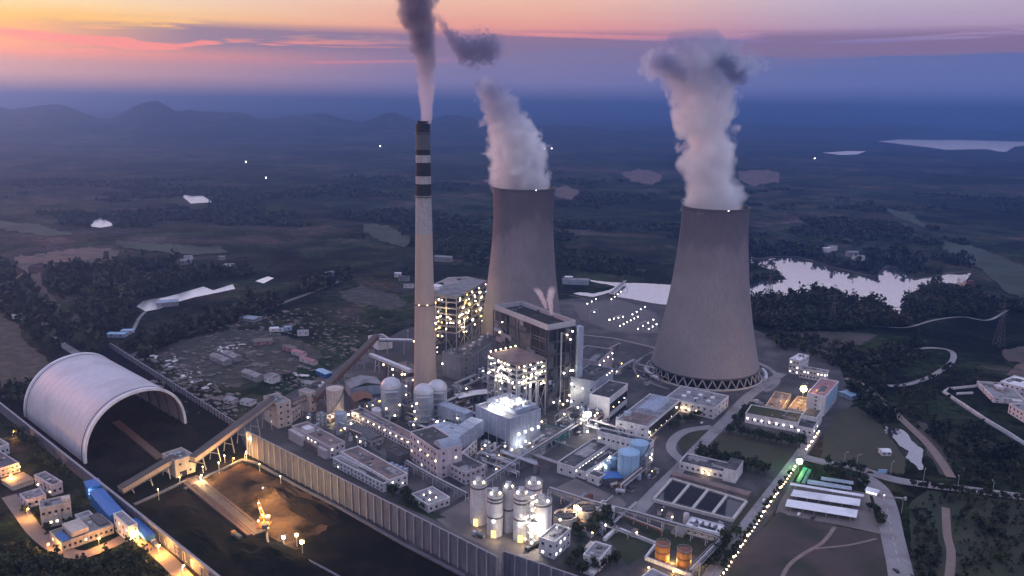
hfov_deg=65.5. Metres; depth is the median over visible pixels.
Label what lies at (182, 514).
coal heap
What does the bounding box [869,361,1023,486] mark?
woodland
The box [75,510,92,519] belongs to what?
building
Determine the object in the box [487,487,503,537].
silo
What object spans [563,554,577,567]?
tree
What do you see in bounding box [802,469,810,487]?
canopy
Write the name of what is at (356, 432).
pipe run
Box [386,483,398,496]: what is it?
tree
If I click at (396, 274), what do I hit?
house
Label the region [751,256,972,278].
shore
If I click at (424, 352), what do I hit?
chimney
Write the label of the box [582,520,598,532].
tree
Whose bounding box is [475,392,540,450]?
precipitator
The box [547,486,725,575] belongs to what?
pipe rack
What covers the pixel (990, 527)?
woodland
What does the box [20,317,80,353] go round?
road
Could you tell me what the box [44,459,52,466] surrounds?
tree
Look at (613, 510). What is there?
process vessel
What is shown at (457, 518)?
paved apron
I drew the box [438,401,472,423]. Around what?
flue duct
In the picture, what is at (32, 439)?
tree
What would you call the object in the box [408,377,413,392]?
steel platform
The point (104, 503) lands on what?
conveyor shed
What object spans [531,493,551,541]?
silo
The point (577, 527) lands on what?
tree
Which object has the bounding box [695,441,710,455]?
tree
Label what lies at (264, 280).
water
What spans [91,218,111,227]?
water
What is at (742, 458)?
tree
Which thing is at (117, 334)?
house
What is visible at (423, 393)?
absorber tower
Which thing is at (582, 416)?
steel platform
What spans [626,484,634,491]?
equipment cabin
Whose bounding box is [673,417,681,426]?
tree
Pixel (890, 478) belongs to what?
road
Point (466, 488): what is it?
road
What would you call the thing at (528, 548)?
truck
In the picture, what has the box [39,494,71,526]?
building
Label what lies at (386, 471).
building
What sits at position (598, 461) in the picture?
building
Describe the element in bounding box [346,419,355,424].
steel platform
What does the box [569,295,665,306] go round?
shore
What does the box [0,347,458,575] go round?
coal yard
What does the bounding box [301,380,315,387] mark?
house
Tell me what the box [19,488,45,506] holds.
building
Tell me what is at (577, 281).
house
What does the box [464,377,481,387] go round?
pipe run
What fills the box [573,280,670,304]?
water
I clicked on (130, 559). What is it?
woodland
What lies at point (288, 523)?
coal ground
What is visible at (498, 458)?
pipe run
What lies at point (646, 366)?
pipe run
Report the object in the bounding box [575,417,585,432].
steel platform
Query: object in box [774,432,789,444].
tree
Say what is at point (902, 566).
road
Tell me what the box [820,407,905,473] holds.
lawn
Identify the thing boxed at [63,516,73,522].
tree
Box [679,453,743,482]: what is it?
building
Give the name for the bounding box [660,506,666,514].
equipment cabin
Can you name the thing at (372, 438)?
building
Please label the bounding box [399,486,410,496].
tree
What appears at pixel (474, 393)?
canopy
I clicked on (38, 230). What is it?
field
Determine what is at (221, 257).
house
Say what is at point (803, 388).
floodlight
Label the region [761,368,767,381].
water pipe
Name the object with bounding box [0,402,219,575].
yard wall
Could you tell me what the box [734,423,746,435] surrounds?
tree
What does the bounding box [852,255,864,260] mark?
house
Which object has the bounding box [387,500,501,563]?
road
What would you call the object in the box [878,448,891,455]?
house
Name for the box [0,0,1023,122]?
sky
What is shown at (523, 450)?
process vessel
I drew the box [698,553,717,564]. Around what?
tree
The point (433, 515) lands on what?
lawn
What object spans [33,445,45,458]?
tree
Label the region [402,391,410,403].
steel platform
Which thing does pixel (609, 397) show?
building
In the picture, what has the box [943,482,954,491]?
tree
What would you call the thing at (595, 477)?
building
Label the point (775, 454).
lawn
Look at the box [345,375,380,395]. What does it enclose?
hall
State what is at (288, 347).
house
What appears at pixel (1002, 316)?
pylon
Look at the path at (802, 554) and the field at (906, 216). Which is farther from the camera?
the field at (906, 216)
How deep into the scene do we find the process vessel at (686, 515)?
509.29 m
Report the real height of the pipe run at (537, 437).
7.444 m
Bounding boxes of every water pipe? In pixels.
[643,367,659,380]
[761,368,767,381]
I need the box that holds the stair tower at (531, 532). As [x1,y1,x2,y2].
[526,491,536,544]
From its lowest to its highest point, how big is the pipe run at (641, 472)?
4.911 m
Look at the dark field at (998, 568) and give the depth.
504.49 m
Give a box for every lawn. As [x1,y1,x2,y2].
[396,490,445,518]
[609,532,652,564]
[622,518,711,557]
[677,429,707,453]
[707,431,798,467]
[730,488,766,534]
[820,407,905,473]
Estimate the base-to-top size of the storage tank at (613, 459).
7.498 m
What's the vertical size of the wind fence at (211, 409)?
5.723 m
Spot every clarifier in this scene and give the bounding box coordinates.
[553,509,576,530]
[574,501,597,522]
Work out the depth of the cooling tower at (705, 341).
762.40 m
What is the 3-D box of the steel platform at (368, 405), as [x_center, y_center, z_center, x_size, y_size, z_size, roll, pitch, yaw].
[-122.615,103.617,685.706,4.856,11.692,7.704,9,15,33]
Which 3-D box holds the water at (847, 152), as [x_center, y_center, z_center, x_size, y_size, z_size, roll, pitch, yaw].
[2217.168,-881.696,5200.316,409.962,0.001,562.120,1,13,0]
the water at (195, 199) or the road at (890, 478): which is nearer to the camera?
the road at (890, 478)
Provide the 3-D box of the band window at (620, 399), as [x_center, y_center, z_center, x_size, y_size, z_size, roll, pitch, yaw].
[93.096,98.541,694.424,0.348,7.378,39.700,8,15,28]
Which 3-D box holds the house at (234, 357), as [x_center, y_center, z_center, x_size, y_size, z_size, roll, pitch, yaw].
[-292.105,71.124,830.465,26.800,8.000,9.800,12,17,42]
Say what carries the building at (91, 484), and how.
on the ground at (282, 149)
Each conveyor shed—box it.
[88,488,121,527]
[133,518,155,541]
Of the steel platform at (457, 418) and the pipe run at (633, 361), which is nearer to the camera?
the steel platform at (457, 418)
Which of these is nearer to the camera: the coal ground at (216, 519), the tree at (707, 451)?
the coal ground at (216, 519)
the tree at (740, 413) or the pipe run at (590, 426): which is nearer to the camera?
the pipe run at (590, 426)
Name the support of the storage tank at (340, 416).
on the ground at (282, 149)
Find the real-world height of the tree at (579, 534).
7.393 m
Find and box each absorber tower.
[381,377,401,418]
[413,383,433,424]
[429,379,446,418]
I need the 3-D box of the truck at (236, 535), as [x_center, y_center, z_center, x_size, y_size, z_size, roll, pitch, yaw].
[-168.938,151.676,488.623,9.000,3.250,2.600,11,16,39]
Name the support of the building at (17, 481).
on the ground at (282, 149)
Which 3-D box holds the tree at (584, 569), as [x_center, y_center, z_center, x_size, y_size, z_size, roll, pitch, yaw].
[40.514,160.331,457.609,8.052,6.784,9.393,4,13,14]
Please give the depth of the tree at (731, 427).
653.54 m
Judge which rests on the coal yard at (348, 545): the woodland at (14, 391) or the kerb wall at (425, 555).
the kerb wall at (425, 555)
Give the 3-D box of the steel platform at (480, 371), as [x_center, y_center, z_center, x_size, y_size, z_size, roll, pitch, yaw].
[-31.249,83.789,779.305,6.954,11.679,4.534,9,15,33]
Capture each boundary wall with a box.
[584,335,653,348]
[943,385,1023,443]
[956,392,972,394]
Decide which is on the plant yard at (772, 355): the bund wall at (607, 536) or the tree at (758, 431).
the bund wall at (607, 536)
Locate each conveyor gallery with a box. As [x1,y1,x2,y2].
[117,454,175,494]
[190,397,274,469]
[291,395,306,414]
[313,334,378,404]
[369,353,412,373]
[379,338,412,353]
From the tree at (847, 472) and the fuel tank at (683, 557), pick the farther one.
the tree at (847, 472)
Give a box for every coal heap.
[88,439,128,459]
[158,503,208,526]
[180,527,228,559]
[212,471,256,493]
[228,538,315,575]
[245,483,299,510]
[289,497,340,525]
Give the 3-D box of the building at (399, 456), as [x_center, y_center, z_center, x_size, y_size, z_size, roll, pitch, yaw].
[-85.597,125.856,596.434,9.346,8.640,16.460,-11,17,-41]
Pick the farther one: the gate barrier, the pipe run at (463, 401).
the pipe run at (463, 401)
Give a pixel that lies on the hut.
(361, 398)
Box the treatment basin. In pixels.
[652,477,747,521]
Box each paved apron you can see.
[437,497,539,561]
[484,438,564,481]
[548,478,625,516]
[573,299,658,332]
[776,482,879,533]
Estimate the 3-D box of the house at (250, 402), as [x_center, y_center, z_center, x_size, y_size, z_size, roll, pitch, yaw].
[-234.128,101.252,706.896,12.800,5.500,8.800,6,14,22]
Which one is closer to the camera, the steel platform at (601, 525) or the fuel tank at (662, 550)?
the fuel tank at (662, 550)
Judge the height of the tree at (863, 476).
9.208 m
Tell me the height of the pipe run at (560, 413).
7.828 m
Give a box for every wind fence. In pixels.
[109,343,234,424]
[246,431,497,575]
[502,551,576,575]
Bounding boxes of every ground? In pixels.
[0,101,1023,575]
[87,411,203,476]
[164,489,243,536]
[205,463,337,549]
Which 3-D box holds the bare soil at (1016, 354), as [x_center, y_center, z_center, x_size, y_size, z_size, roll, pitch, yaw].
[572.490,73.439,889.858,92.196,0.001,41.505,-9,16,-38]
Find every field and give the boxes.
[0,220,71,236]
[116,240,227,254]
[363,224,409,246]
[720,512,887,575]
[887,208,926,227]
[909,490,1023,575]
[942,240,1023,297]
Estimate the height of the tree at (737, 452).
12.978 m
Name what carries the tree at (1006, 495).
on the ground at (282, 149)
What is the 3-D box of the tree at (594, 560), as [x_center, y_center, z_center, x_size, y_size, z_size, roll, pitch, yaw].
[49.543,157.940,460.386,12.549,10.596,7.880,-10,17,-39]
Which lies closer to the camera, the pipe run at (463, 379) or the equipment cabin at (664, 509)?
the equipment cabin at (664, 509)
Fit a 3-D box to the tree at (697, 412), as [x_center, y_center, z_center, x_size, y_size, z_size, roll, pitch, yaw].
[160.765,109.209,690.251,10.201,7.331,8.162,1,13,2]
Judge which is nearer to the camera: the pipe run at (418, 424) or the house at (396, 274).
the pipe run at (418, 424)
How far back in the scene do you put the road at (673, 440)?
645.72 m
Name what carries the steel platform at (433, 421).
on the ground at (282, 149)
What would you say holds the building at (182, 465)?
on the ground at (282, 149)
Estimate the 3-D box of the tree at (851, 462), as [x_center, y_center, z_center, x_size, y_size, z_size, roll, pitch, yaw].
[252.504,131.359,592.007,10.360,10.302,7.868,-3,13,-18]
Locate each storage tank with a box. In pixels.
[326,385,344,417]
[334,409,346,426]
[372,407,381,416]
[604,461,611,471]
[609,456,616,467]
[617,446,639,478]
[630,437,649,467]
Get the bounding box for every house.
[107,332,128,337]
[120,329,134,333]
[156,299,178,306]
[180,259,191,264]
[183,255,192,259]
[210,352,231,365]
[218,256,225,259]
[221,350,241,361]
[223,396,238,403]
[238,315,261,322]
[239,398,256,406]
[241,369,263,382]
[253,337,271,345]
[263,373,280,383]
[269,326,283,331]
[282,325,291,330]
[282,344,297,351]
[291,349,307,355]
[297,329,308,335]
[299,356,317,365]
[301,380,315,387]
[316,368,332,377]
[394,272,401,276]
[398,275,409,280]
[403,284,413,287]
[434,255,452,261]
[492,301,583,410]
[562,277,588,284]
[822,247,830,251]
[828,245,837,250]
[838,390,859,399]
[845,251,858,256]
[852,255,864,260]
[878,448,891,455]
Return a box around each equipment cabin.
[336,427,343,434]
[491,466,497,471]
[537,448,544,454]
[586,528,593,537]
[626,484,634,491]
[631,528,638,537]
[644,379,649,385]
[650,470,656,478]
[657,507,661,514]
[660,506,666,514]
[665,512,673,520]
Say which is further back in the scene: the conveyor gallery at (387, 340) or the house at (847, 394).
the conveyor gallery at (387, 340)
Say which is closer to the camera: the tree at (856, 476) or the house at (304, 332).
the tree at (856, 476)
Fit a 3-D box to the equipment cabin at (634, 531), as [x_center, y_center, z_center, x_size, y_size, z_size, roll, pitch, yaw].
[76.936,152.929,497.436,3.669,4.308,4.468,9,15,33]
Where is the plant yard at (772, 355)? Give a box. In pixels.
[239,296,852,575]
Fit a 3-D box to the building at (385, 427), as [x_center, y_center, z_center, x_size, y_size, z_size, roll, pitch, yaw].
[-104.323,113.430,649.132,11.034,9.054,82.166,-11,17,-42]
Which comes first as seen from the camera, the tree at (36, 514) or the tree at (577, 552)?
the tree at (577, 552)
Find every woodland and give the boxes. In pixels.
[0,174,1023,312]
[0,264,105,353]
[0,347,102,401]
[0,535,173,575]
[43,244,180,294]
[73,259,254,331]
[118,266,353,355]
[749,232,975,274]
[749,254,783,281]
[750,274,997,332]
[765,327,925,376]
[844,376,902,421]
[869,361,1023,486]
[907,489,1023,575]
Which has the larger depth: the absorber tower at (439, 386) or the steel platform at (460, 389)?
the steel platform at (460, 389)
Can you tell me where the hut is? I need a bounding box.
[350,390,373,408]
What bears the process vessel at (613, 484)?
on the ground at (282, 149)
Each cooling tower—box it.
[480,184,559,334]
[646,202,763,391]
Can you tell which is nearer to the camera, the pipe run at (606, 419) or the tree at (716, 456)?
the tree at (716, 456)
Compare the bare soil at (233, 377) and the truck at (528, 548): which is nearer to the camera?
the truck at (528, 548)
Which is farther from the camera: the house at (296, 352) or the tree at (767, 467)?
the house at (296, 352)
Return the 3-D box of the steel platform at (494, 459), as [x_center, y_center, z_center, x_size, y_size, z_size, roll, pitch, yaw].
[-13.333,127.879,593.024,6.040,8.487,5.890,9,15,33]
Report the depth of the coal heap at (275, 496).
536.47 m
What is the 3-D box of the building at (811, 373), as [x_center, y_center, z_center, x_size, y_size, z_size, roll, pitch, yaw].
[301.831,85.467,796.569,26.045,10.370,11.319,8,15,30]
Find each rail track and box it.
[112,420,162,459]
[183,481,251,536]
[186,475,264,535]
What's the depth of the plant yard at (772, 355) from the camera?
656.97 m
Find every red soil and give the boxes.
[14,247,119,272]
[554,185,578,199]
[622,169,661,184]
[737,169,779,185]
[1006,363,1023,376]
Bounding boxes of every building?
[0,438,9,454]
[0,451,19,477]
[0,472,33,490]
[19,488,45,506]
[34,471,62,495]
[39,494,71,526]
[49,512,113,550]
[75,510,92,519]
[83,478,101,499]
[113,510,138,541]
[162,447,195,477]
[263,393,291,428]
[288,421,344,459]
[291,404,300,422]
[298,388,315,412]
[333,455,387,492]
[340,446,407,487]
[347,423,383,446]
[351,407,409,449]
[368,334,391,349]
[383,360,413,381]
[386,446,408,465]
[410,426,461,479]
[412,486,449,512]
[413,336,449,353]
[434,276,486,349]
[442,348,471,379]
[449,453,485,484]
[458,333,494,372]
[462,439,476,456]
[487,345,546,414]
[539,523,570,559]
[540,424,568,444]
[557,438,608,477]
[569,364,613,406]
[577,447,617,479]
[580,541,611,575]
[583,345,612,367]
[587,470,605,485]
[589,380,627,420]
[597,427,653,462]
[615,393,680,437]
[642,568,668,575]
[666,386,728,418]
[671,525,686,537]
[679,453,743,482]
[685,516,723,540]
[745,404,802,431]
[765,391,790,409]
[788,353,808,374]
[788,396,806,412]
[795,408,821,435]
[799,366,828,380]
[806,378,838,415]
[865,487,879,496]
[976,381,1023,403]
[1000,375,1023,396]
[1008,403,1023,421]
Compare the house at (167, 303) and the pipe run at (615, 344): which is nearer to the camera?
the pipe run at (615, 344)
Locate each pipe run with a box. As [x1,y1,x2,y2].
[344,428,361,437]
[405,412,413,420]
[408,421,426,427]
[447,388,452,396]
[447,391,465,403]
[454,373,477,388]
[454,398,474,404]
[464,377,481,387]
[475,442,498,457]
[479,451,515,473]
[481,459,519,477]
[500,449,536,467]
[500,450,537,473]
[502,454,539,473]
[527,452,556,466]
[530,433,544,445]
[543,436,576,448]
[554,404,574,423]
[564,492,586,508]
[570,493,592,509]
[576,421,599,431]
[583,519,629,538]
[589,418,624,432]
[594,413,603,425]
[598,417,608,426]
[607,342,619,352]
[614,501,637,525]
[615,512,662,536]
[618,359,635,373]
[619,467,641,488]
[622,468,645,490]
[636,364,665,376]
[637,370,666,380]
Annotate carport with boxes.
[785,499,857,517]
[790,483,863,497]
[791,489,860,508]
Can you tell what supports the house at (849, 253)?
on the ground at (282, 149)
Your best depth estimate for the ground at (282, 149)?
2354.03 m
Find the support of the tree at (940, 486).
on the ground at (282, 149)
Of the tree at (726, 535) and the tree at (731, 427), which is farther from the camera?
the tree at (731, 427)
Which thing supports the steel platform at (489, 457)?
on the ground at (282, 149)
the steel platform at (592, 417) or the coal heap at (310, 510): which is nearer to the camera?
the coal heap at (310, 510)
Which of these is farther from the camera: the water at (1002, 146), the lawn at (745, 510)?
the water at (1002, 146)
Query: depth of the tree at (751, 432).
644.86 m
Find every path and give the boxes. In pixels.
[2,494,192,575]
[128,311,146,334]
[781,527,835,575]
[814,538,876,548]
[843,378,955,477]
[858,303,1021,327]
[888,347,956,386]
[942,507,955,575]
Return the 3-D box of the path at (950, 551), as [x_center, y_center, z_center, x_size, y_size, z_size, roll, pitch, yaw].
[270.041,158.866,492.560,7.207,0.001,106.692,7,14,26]
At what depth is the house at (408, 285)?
1165.76 m
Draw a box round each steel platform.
[305,413,313,421]
[316,411,326,424]
[340,423,350,438]
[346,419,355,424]
[357,436,365,446]
[364,401,373,411]
[371,398,380,410]
[401,382,406,397]
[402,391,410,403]
[403,403,412,419]
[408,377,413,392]
[410,420,419,429]
[428,417,438,425]
[452,413,459,423]
[455,384,463,393]
[463,385,470,392]
[476,368,483,376]
[481,439,490,456]
[486,354,491,366]
[487,453,497,466]
[488,453,498,464]
[490,379,496,394]
[500,441,509,456]
[540,418,546,428]
[560,409,569,423]
[566,417,573,427]
[570,404,578,421]
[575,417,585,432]
[580,411,586,423]
[589,412,595,423]
[591,407,602,419]
[597,521,605,534]
[641,453,650,474]
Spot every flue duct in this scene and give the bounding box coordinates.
[427,417,483,447]
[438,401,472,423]
[440,421,458,428]
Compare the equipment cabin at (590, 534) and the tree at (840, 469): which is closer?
the equipment cabin at (590, 534)
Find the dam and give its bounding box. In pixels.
[957,277,974,285]
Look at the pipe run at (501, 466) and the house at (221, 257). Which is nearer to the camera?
the pipe run at (501, 466)
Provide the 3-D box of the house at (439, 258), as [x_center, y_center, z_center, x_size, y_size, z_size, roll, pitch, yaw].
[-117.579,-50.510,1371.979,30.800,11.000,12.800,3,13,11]
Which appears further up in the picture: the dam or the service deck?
the dam
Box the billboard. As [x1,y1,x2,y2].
[878,469,886,473]
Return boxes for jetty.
[609,280,626,297]
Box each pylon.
[765,265,775,292]
[828,294,839,321]
[992,301,1007,346]
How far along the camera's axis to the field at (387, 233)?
1631.62 m
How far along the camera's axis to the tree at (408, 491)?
537.44 m
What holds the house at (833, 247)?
on the ground at (282, 149)
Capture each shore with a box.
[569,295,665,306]
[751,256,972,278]
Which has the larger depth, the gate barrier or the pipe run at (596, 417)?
the pipe run at (596, 417)
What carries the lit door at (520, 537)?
in the silo at (521, 501)
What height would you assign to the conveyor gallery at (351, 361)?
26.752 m
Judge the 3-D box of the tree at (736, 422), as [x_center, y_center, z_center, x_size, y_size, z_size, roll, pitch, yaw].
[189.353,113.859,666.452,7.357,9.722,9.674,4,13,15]
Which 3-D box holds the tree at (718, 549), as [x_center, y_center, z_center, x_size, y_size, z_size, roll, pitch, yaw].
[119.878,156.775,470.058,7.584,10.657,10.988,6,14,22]
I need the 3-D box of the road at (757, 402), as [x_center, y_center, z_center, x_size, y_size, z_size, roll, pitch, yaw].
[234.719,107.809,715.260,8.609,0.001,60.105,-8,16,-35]
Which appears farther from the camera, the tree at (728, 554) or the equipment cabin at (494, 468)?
the equipment cabin at (494, 468)
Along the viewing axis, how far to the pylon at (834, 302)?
989.74 m
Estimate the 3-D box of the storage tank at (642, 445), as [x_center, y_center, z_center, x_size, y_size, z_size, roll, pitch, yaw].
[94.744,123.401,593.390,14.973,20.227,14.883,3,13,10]
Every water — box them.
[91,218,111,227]
[137,284,234,310]
[183,195,211,203]
[257,277,272,282]
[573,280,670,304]
[750,258,970,315]
[826,151,864,154]
[878,139,1023,151]
[881,425,923,469]
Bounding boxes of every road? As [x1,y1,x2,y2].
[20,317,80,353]
[125,277,350,357]
[286,424,448,489]
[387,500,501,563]
[439,417,579,509]
[631,372,786,512]
[632,358,668,388]
[666,425,714,461]
[702,431,820,575]
[745,397,765,405]
[759,362,780,391]
[802,455,1023,499]
[858,473,913,575]
[941,391,1023,444]
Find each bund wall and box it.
[603,529,614,541]
[619,528,691,575]
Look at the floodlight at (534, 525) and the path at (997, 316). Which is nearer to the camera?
the floodlight at (534, 525)
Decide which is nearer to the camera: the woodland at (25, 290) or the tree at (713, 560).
the tree at (713, 560)
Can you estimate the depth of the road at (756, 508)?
549.55 m
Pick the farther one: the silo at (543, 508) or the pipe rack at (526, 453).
the pipe rack at (526, 453)
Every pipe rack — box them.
[404,460,468,502]
[486,422,577,485]
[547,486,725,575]
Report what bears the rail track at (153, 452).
on the ground at (282, 149)
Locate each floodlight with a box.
[531,520,537,542]
[573,503,578,509]
[585,410,590,427]
[796,457,802,470]
[800,384,806,399]
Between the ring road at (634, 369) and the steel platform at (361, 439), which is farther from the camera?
the ring road at (634, 369)
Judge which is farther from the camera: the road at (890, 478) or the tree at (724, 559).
the road at (890, 478)
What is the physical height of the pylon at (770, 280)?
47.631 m
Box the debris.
[119,303,382,416]
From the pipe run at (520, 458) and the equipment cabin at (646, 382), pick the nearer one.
the pipe run at (520, 458)
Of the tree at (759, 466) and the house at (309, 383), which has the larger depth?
the house at (309, 383)
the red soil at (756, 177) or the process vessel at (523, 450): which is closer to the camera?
the process vessel at (523, 450)
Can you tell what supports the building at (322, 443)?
on the ground at (282, 149)
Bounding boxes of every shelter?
[807,479,851,489]
[821,477,852,484]
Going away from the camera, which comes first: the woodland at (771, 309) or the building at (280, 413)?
the building at (280, 413)
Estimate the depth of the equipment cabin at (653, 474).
576.99 m
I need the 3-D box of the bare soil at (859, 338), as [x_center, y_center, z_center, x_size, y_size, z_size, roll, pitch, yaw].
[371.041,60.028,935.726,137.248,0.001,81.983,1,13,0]
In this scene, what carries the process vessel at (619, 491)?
on the ground at (282, 149)
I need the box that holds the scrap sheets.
[150,333,323,388]
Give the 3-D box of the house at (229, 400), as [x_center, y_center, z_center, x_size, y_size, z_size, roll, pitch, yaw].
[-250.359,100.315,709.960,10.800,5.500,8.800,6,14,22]
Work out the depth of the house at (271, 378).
761.61 m
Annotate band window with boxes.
[610,390,627,411]
[610,404,625,420]
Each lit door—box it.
[473,519,477,526]
[491,530,495,537]
[518,535,522,542]
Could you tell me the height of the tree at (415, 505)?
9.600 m
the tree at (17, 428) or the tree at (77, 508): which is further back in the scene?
the tree at (17, 428)
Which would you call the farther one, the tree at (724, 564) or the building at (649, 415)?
the building at (649, 415)
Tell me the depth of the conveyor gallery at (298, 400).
676.81 m
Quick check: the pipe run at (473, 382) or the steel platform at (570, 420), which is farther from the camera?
the pipe run at (473, 382)
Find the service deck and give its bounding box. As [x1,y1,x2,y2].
[670,471,750,498]
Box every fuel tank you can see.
[655,538,670,563]
[676,544,691,569]
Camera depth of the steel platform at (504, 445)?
608.23 m
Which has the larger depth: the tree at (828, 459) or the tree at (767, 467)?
the tree at (828, 459)
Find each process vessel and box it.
[521,447,525,455]
[610,481,617,487]
[611,505,614,519]
[615,488,624,494]
[683,512,689,524]
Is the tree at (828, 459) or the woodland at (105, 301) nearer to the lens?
the tree at (828, 459)
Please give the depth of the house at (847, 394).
742.63 m
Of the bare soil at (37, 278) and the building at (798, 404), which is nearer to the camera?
the building at (798, 404)
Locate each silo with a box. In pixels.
[470,476,486,526]
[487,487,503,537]
[503,481,514,532]
[513,486,529,542]
[525,476,542,516]
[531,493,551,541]
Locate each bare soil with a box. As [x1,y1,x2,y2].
[0,313,48,388]
[31,272,79,327]
[156,328,323,387]
[339,284,407,310]
[769,330,876,348]
[914,418,951,474]
[1002,346,1023,362]
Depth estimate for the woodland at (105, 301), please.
1090.69 m
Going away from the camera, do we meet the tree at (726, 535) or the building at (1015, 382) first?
the tree at (726, 535)
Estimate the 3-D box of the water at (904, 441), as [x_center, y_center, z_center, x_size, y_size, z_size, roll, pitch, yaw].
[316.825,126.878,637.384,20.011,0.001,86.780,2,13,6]
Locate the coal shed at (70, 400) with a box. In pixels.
[23,352,186,463]
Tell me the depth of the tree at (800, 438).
626.88 m
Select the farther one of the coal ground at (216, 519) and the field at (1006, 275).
the field at (1006, 275)
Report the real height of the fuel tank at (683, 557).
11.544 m
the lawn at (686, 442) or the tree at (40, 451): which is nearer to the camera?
the tree at (40, 451)
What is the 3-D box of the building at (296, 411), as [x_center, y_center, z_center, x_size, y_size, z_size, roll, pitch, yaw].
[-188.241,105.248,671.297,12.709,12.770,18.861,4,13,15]
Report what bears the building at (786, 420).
on the ground at (282, 149)
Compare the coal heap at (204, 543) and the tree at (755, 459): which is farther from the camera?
the tree at (755, 459)
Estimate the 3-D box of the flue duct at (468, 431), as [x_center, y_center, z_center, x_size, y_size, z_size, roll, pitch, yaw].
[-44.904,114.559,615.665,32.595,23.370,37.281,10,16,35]
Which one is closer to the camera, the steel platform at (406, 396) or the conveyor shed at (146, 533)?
the conveyor shed at (146, 533)
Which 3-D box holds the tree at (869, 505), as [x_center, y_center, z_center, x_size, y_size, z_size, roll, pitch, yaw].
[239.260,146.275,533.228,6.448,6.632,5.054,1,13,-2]
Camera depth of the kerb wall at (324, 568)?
456.65 m
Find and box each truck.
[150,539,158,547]
[231,530,241,539]
[472,530,484,538]
[525,540,538,551]
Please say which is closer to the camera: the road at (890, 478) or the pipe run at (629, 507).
the pipe run at (629, 507)
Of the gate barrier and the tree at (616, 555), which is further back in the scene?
the gate barrier
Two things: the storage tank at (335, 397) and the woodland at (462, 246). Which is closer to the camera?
the storage tank at (335, 397)
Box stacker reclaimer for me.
[256,500,270,541]
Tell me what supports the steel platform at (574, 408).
on the ground at (282, 149)
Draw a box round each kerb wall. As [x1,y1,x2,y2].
[133,479,186,505]
[184,458,465,575]
[309,559,339,575]
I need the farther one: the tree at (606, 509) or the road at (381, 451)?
the road at (381, 451)
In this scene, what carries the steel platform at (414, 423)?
on the ground at (282, 149)
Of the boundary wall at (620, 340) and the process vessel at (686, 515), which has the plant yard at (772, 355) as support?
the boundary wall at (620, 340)
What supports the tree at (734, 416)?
on the ground at (282, 149)
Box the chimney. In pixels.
[414,121,436,387]
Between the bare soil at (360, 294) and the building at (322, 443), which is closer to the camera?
the building at (322, 443)
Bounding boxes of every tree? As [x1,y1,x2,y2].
[0,423,12,430]
[6,424,25,437]
[18,436,28,445]
[19,504,30,513]
[26,434,40,445]
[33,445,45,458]
[33,509,40,521]
[42,521,51,530]
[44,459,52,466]
[48,458,62,474]
[57,461,69,479]
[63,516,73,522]
[71,505,83,512]
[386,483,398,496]
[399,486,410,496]
[402,484,411,497]
[403,496,412,505]
[412,498,423,510]
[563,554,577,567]
[570,546,582,558]
[572,522,584,532]
[573,529,589,540]
[575,558,590,570]
[576,562,589,572]
[577,542,585,555]
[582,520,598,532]
[589,511,603,521]
[590,555,607,567]
[596,511,613,530]
[600,504,614,520]
[607,555,613,565]
[611,547,622,565]
[667,419,675,428]
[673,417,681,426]
[682,414,690,421]
[692,410,702,416]
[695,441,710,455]
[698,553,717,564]
[699,444,710,456]
[699,557,711,569]
[701,442,718,457]
[706,539,726,554]
[708,551,721,561]
[710,543,721,554]
[712,453,719,458]
[714,539,727,549]
[717,450,727,460]
[717,526,732,537]
[718,453,731,461]
[718,530,731,544]
[719,562,727,567]
[721,556,729,563]
[723,551,731,559]
[724,424,732,432]
[729,423,736,433]
[729,450,741,459]
[729,523,743,536]
[730,543,736,553]
[731,413,738,419]
[734,418,741,425]
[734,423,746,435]
[734,453,747,461]
[737,409,743,417]
[740,404,747,415]
[743,458,750,469]
[744,427,749,436]
[747,455,754,469]
[749,428,757,438]
[752,455,762,471]
[753,458,766,473]
[754,428,764,439]
[761,462,771,474]
[763,431,775,441]
[764,497,773,502]
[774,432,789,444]
[784,433,793,445]
[794,432,806,447]
[823,463,832,474]
[825,454,832,463]
[830,461,840,466]
[831,465,836,473]
[837,465,846,477]
[842,466,851,479]
[846,458,855,469]
[851,470,859,480]
[854,462,866,472]
[858,471,869,482]
[860,478,869,487]
[865,502,873,510]
[872,504,881,512]
[875,511,887,518]
[876,518,886,525]
[910,479,916,486]
[921,479,929,489]
[931,480,938,489]
[937,483,943,491]
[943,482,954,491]
[958,484,965,491]
[977,488,984,495]
[983,485,992,495]
[990,491,999,498]
[999,489,1008,496]
[1002,492,1011,499]
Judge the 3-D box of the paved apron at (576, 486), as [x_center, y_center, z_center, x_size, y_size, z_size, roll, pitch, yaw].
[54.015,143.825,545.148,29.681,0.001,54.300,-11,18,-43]
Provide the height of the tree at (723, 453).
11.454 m
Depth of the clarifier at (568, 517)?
505.70 m
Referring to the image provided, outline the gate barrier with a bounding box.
[882,495,906,500]
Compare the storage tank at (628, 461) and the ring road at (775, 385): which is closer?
the storage tank at (628, 461)
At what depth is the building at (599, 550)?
464.16 m
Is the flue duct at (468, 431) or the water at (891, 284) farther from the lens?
the water at (891, 284)
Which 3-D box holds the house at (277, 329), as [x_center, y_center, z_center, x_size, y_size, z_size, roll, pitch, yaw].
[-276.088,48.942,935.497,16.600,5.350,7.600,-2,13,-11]
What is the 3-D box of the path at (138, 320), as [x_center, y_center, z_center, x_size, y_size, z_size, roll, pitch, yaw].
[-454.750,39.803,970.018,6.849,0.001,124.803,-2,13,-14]
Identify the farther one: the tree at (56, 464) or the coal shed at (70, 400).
the coal shed at (70, 400)
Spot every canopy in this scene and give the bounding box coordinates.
[454,389,489,399]
[602,471,621,485]
[796,467,806,482]
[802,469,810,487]

